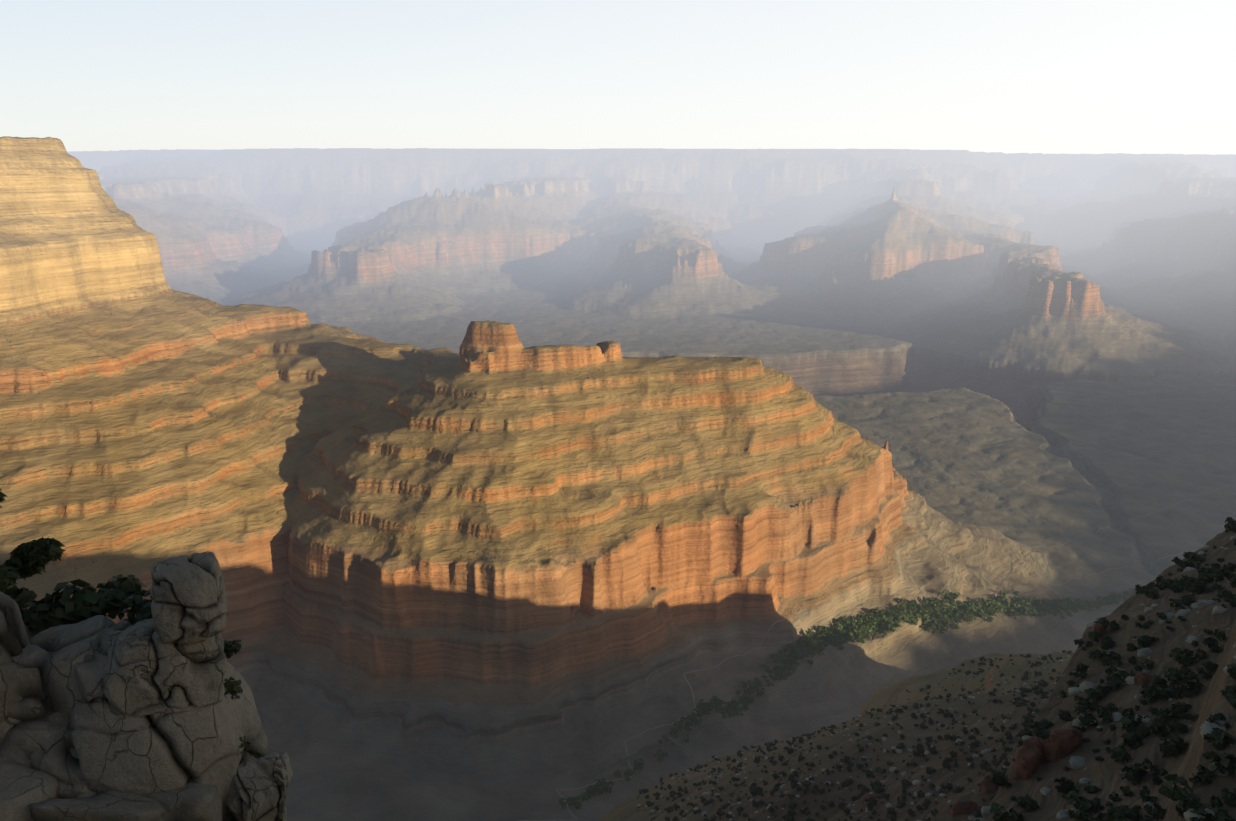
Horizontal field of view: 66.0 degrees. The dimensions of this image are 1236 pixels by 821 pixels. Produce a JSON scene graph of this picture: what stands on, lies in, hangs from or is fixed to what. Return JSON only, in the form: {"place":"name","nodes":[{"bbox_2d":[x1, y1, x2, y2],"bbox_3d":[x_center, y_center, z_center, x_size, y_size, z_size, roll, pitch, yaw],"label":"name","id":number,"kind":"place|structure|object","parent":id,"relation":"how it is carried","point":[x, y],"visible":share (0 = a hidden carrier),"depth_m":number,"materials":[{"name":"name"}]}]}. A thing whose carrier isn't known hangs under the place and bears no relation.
{"place":"outdoors","nodes":[
{"label":"outdoors","id":0,"kind":"place"},
{"bbox_2d":[0,136,1235,820],"bbox_3d":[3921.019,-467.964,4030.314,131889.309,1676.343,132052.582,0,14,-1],"label":"canyon terrain","id":1,"kind":"structure","parent":0,"point":[502,484],"depth_m":1907.97,"materials":[{"name":"orange stone"}]},
{"bbox_2d":[0,552,292,820],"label":"rock outcrop","id":2,"kind":"object","parent":1,"relation":"on","point":[103,718],"visible":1,"depth_m":22.95,"materials":[{"name":"stone"}]},
{"bbox_2d":[0,488,64,591],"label":"pine tree","id":3,"kind":"object","parent":2,"relation":"on","point":[28,559],"visible":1,"depth_m":27.31,"materials":[{"name":"green plant"}]},
{"bbox_2d":[3,574,279,793],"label":"shrubs","id":4,"kind":"object","parent":2,"relation":"on","point":[57,607],"visible":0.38,"depth_m":25.68,"materials":[{"name":"green plant"}]},
{"bbox_2d":[519,618,798,820],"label":"trail","id":5,"kind":"object","parent":1,"relation":"on","point":[645,731],"visible":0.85,"depth_m":1445.07,"materials":[{"name":"beige soil"}]},
{"bbox_2d":[559,588,1136,808],"bbox_3d":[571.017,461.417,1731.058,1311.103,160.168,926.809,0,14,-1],"label":"trees","id":6,"kind":"object","parent":1,"relation":"on","point":[851,629],"visible":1,"depth_m":1776.92,"materials":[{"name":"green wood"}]},
{"bbox_2d":[636,517,1235,820],"bbox_3d":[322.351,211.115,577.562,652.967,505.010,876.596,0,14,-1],"label":"slope junipers","id":7,"kind":"object","parent":1,"relation":"on","point":[1136,772],"visible":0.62,"depth_m":266.22,"materials":[{"name":"green plant"}]},
{"bbox_2d":[637,536,1235,820],"bbox_3d":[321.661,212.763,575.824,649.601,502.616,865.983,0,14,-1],"label":"slope boulders","id":8,"kind":"object","parent":1,"relation":"on","point":[1077,762],"visible":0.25,"depth_m":285.01,"materials":[{"name":"brown stone"}]},
{"bbox_2d":[863,624,1153,816],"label":"boulders","id":9,"kind":"object","parent":1,"relation":"on","point":[1033,754],"visible":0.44,"depth_m":238.82,"materials":[{"name":"stone"}]},
{"bbox_2d":[1013,550,1196,584],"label":"trail","id":10,"kind":"object","parent":1,"relation":"on","point":[1098,573],"visible":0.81,"depth_m":2291.27,"materials":[{"name":"beige soil"}]},
{"bbox_2d":[992,484,1235,597],"bbox_3d":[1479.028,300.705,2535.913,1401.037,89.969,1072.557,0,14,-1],"label":"trail","id":11,"kind":"object","parent":1,"relation":"on","point":[1084,534],"visible":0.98,"depth_m":2493.73,"materials":[{"name":"beige soil"}]},
{"bbox_2d":[0,0,1235,154],"label":"sky","id":12,"kind":"structure","parent":0,"point":[1004,76],"materials":[{"name":"white"}]}
]}

